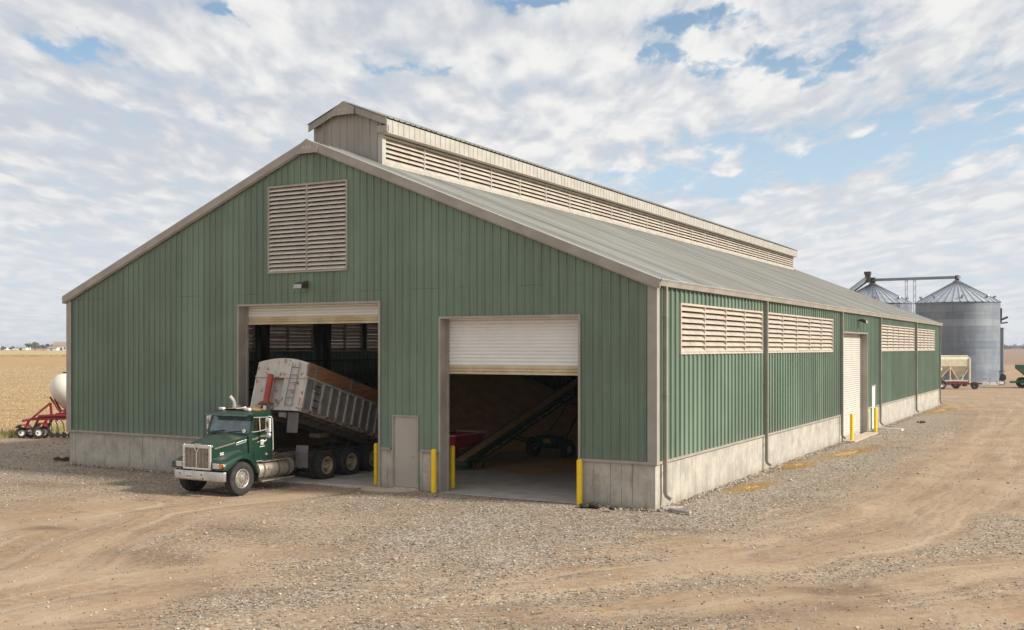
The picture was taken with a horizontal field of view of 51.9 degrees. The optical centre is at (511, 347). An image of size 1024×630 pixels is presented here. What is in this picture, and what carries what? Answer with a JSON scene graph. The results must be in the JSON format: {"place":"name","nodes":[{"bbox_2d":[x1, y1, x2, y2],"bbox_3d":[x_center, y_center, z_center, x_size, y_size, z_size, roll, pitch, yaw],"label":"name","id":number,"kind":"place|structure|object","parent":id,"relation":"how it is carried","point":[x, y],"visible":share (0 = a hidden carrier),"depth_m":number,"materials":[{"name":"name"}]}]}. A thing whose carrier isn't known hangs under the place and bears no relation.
{"place":"outdoors","nodes":[
{"label":"outdoors","id":0,"kind":"place"},
{"bbox_2d":[0,422,67,438],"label":"grass","id":1,"kind":"structure","parent":0,"point":[11,430],"depth_m":50.27,"materials":[{"name":"beige plant"}]},
{"bbox_2d":[53,457,68,460],"bbox_3d":[-16.288,4.019,38.326,0.692,0.146,0.596,0,0,29],"label":"debris","id":2,"kind":"object","parent":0,"point":[62,459],"visible":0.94,"depth_m":38.17,"materials":[{"name":"black"}]},
{"bbox_2d":[0,348,1023,629],"bbox_3d":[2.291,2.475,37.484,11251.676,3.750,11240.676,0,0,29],"label":"ground","id":3,"kind":"structure","parent":0,"point":[988,418],"depth_m":21.48,"materials":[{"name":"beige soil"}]},
{"bbox_2d":[12,345,31,349],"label":"barn","id":4,"kind":"structure","parent":3,"relation":"on","point":[19,347],"depth_m":865.53,"materials":[{"name":"white metal"}]},
{"bbox_2d":[0,366,65,437],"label":"stubble","id":5,"kind":"object","parent":3,"relation":"on","point":[2,370],"visible":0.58,"depth_m":97.57,"materials":[{"name":"beige plant"}]},
{"bbox_2d":[0,351,65,356],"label":"wheat field","id":6,"kind":"structure","parent":3,"relation":"on","point":[32,353],"depth_m":477.66,"materials":[{"name":"beige plant"}]},
{"bbox_2d":[32,342,39,349],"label":"tree","id":7,"kind":"object","parent":3,"relation":"on","point":[36,346],"visible":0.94,"depth_m":827.58,"materials":[{"name":"green plant"}]},
{"bbox_2d":[15,372,68,437],"bbox_3d":[-20.450,2.604,48.567,4.170,2.988,2.069,0,0,0],"label":"tank applicator","id":8,"kind":"object","parent":3,"relation":"on","point":[57,390],"visible":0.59,"depth_m":48.01,"materials":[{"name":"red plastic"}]},
{"bbox_2d":[47,347,58,349],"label":"outbuilding","id":9,"kind":"structure","parent":3,"relation":"on","point":[52,348],"depth_m":792.03,"materials":[{"name":"white metal"}]},
{"bbox_2d":[52,342,65,349],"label":"farmhouse","id":10,"kind":"object","parent":3,"relation":"on","point":[61,345],"visible":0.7,"depth_m":796.03,"materials":[{"name":"white wood"}]},
{"bbox_2d":[172,358,377,494],"bbox_3d":[-6.485,2.208,33.188,2.460,3.791,9.328,0,0,29],"label":"dump truck","id":11,"kind":"object","parent":3,"relation":"on","point":[235,452],"visible":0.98,"depth_m":31.89,"materials":[{"name":"metal"}]},
{"bbox_2d":[374,443,377,483],"bbox_3d":[-4.040,3.594,31.390,0.156,1.523,0.156,0,0,29],"label":"bollard","id":12,"kind":"object","parent":3,"relation":"on","point":[375,463],"visible":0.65,"depth_m":31.32,"materials":[{"name":"yellow metal"}]},
{"bbox_2d":[361,486,418,491],"bbox_3d":[-3.537,4.128,30.054,1.772,0.185,0.550,0,0,29],"label":"concrete pad","id":13,"kind":"object","parent":3,"relation":"on","point":[374,489],"visible":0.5,"depth_m":30.02,"materials":[{"name":"grey concrete"}]},
{"bbox_2d":[431,449,436,492],"bbox_3d":[-2.192,3.588,29.507,0.156,1.523,0.156,0,0,29],"label":"bollard","id":14,"kind":"object","parent":3,"relation":"on","point":[433,470],"visible":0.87,"depth_m":29.45,"materials":[{"name":"yellow metal"}]},
{"bbox_2d":[450,445,454,487],"bbox_3d":[-1.733,3.594,30.602,0.156,1.523,0.156,0,0,29],"label":"bollard","id":15,"kind":"object","parent":3,"relation":"on","point":[452,466],"visible":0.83,"depth_m":30.53,"materials":[{"name":"yellow metal"}]},
{"bbox_2d":[62,101,942,511],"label":"storage shed","id":16,"kind":"structure","parent":3,"relation":"on","point":[694,355],"depth_m":32.91,"materials":[{"name":"green metal"}]},
{"bbox_2d":[237,301,380,486],"bbox_3d":[-6.020,1.100,32.294,5.640,5.940,0.960,0,0,29],"label":"roll door","id":17,"kind":"structure","parent":16,"relation":"in","point":[352,311],"depth_m":32.50,"materials":[{"name":"metal"}]},
{"bbox_2d":[392,415,418,489],"bbox_3d":[-3.010,2.980,30.196,0.900,2.120,0.289,0,0,29],"label":"walk door","id":18,"kind":"structure","parent":16,"relation":"in","point":[405,428],"depth_m":30.14,"materials":[{"name":"beige paint"}]},
{"bbox_2d":[282,374,577,452],"bbox_3d":[-1.262,2.312,47.691,14.285,3.517,16.062,0,0,29],"label":"grain pile","id":19,"kind":"object","parent":16,"relation":"on","point":[490,404],"visible":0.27,"depth_m":44.23,"materials":[{"name":"brown food"}]},
{"bbox_2d":[449,430,486,462],"bbox_3d":[-1.958,3.493,36.525,1.330,1.125,2.090,0,0,29],"label":"grain hopper","id":20,"kind":"object","parent":16,"relation":"on","point":[461,440],"visible":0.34,"depth_m":36.18,"materials":[{"name":"red metal"}]},
{"bbox_2d":[438,314,580,492],"bbox_3d":[0.088,1.345,28.906,4.490,5.450,0.960,0,0,29],"label":"roll door","id":21,"kind":"structure","parent":16,"relation":"in","point":[504,344],"depth_m":28.99,"materials":[{"name":"metal"}]},
{"bbox_2d":[449,454,577,473],"bbox_3d":[2.166,4.008,37.423,7.003,0.089,7.978,0,0,29],"label":"grain spill","id":22,"kind":"object","parent":16,"relation":"on","point":[546,463],"visible":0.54,"depth_m":36.03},
{"bbox_2d":[455,376,577,467],"bbox_3d":[1.331,2.003,38.583,1.800,4.104,9.983,0,0,41],"label":"grain conveyor","id":23,"kind":"object","parent":16,"relation":"on","point":[467,457],"visible":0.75,"depth_m":37.74,"materials":[{"name":"metal"}]},
{"bbox_2d":[822,323,867,441],"bbox_3d":[15.386,1.420,48.517,0.900,5.300,5.800,0,0,29],"label":"roll door","id":24,"kind":"structure","parent":16,"relation":"in","point":[855,343],"depth_m":49.94,"materials":[{"name":"metal"}]},
{"bbox_2d":[871,385,875,429],"bbox_3d":[17.858,2.940,52.263,0.289,2.200,1.050,0,0,29],"label":"walk door","id":25,"kind":"structure","parent":16,"relation":"in","point":[873,387],"depth_m":52.06,"materials":[{"name":"white paint"}]},
{"bbox_2d":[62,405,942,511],"bbox_3d":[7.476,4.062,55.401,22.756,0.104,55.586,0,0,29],"label":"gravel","id":26,"kind":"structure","parent":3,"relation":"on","point":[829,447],"depth_m":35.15,"materials":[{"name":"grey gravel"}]},
{"bbox_2d":[577,459,582,504],"bbox_3d":[1.751,3.639,27.297,0.156,1.523,0.156,0,0,29],"label":"bollard","id":27,"kind":"object","parent":3,"relation":"on","point":[579,481],"visible":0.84,"depth_m":27.23,"materials":[{"name":"yellow metal"}]},
{"bbox_2d":[579,502,601,507],"bbox_3d":[2.004,3.984,26.815,0.567,0.142,0.402,0,0,11],"label":"debris","id":28,"kind":"object","parent":3,"relation":"on","point":[591,505],"visible":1,"depth_m":26.70,"materials":[{"name":"grey stone"}]},
{"bbox_2d":[660,506,682,508],"bbox_3d":[4.042,4.040,26.670,0.630,0.070,0.130,0,0,-27],"label":"board","id":29,"kind":"object","parent":3,"relation":"on","point":[667,507],"visible":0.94,"depth_m":26.64,"materials":[{"name":"grey wood"}]},
{"bbox_2d":[668,507,691,513],"bbox_3d":[4.164,4.040,26.140,0.084,0.082,0.710,0,0,-38],"label":"drain pipe","id":30,"kind":"object","parent":3,"relation":"on","point":[679,510],"visible":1,"depth_m":26.09,"materials":[{"name":"grey plastic"}]},
{"bbox_2d":[712,479,782,495],"bbox_3d":[7.085,4.060,30.866,1.227,0.110,4.222,0,0,36],"label":"grain spill","id":31,"kind":"object","parent":3,"relation":"on","point":[751,487],"visible":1,"depth_m":30.66,"materials":[{"name":"yellow food"}]},
{"bbox_2d":[775,461,818,469],"bbox_3d":[9.903,4.060,36.504,1.183,0.110,3.050,0,0,36],"label":"grain spill","id":32,"kind":"object","parent":3,"relation":"on","point":[797,465],"visible":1,"depth_m":36.34,"materials":[{"name":"yellow food"}]},
{"bbox_2d":[799,443,896,465],"bbox_3d":[12.893,4.060,40.696,1.548,0.110,11.646,0,0,36],"label":"grain spill","id":33,"kind":"object","parent":3,"relation":"on","point":[848,452],"visible":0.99,"depth_m":40.52,"materials":[{"name":"beige food"}]},
{"bbox_2d":[850,414,853,439],"bbox_3d":[14.907,3.639,46.210,0.156,1.523,0.156,0,0,29],"label":"bollard","id":34,"kind":"object","parent":3,"relation":"on","point":[851,426],"visible":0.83,"depth_m":46.14,"materials":[{"name":"yellow metal"}]},
{"bbox_2d":[874,407,876,431],"bbox_3d":[17.641,3.639,51.097,0.156,1.523,0.156,0,0,29],"label":"bollard","id":35,"kind":"object","parent":3,"relation":"on","point":[875,419],"visible":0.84,"depth_m":51.02,"materials":[{"name":"yellow metal"}]},
{"bbox_2d":[856,283,912,311],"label":"grain bin","id":36,"kind":"object","parent":3,"relation":"on","point":[876,291],"visible":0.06,"depth_m":128.27,"materials":[{"name":"metal"}]},
{"bbox_2d":[877,427,903,430],"bbox_3d":[18.799,4.040,52.597,0.180,0.090,1.538,0,0,-40],"label":"board","id":37,"kind":"object","parent":3,"relation":"on","point":[889,428],"visible":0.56,"depth_m":52.43,"materials":[{"name":"white paint"}]},
{"bbox_2d":[917,406,967,415],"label":"grain spill","id":38,"kind":"object","parent":3,"relation":"on","point":[938,411],"visible":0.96,"depth_m":68.13,"materials":[{"name":"beige food"}]},
{"bbox_2d":[914,280,1007,384],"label":"grain bin","id":39,"kind":"object","parent":3,"relation":"on","point":[970,318],"visible":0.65,"depth_m":116.11,"materials":[{"name":"metal"}]},
{"bbox_2d":[850,271,960,312],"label":"overhead conveyor","id":40,"kind":"object","parent":39,"relation":"on","point":[867,278],"visible":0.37,"depth_m":126.48,"materials":[{"name":"metal"}]},
{"bbox_2d":[941,355,981,388],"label":"seed tender","id":41,"kind":"object","parent":3,"relation":"on","point":[956,366],"visible":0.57,"depth_m":104.70,"materials":[{"name":"beige paint"}]},
{"bbox_2d":[981,371,1005,385],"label":"aeration fan","id":42,"kind":"object","parent":3,"relation":"on","point":[1002,377],"visible":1,"depth_m":113.80},
{"bbox_2d":[1004,344,1023,349],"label":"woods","id":43,"kind":"object","parent":3,"relation":"on","point":[1010,347],"visible":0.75,"depth_m":1108.59,"materials":[{"name":"grey plant"}]},
{"bbox_2d":[1010,364,1023,387],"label":"grain cart","id":44,"kind":"object","parent":3,"relation":"on","point":[1019,381],"visible":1,"depth_m":108.81,"materials":[{"name":"green paint"}]},
{"bbox_2d":[0,0,1023,347],"label":"sky","id":45,"kind":"structure","parent":0,"point":[884,138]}
]}

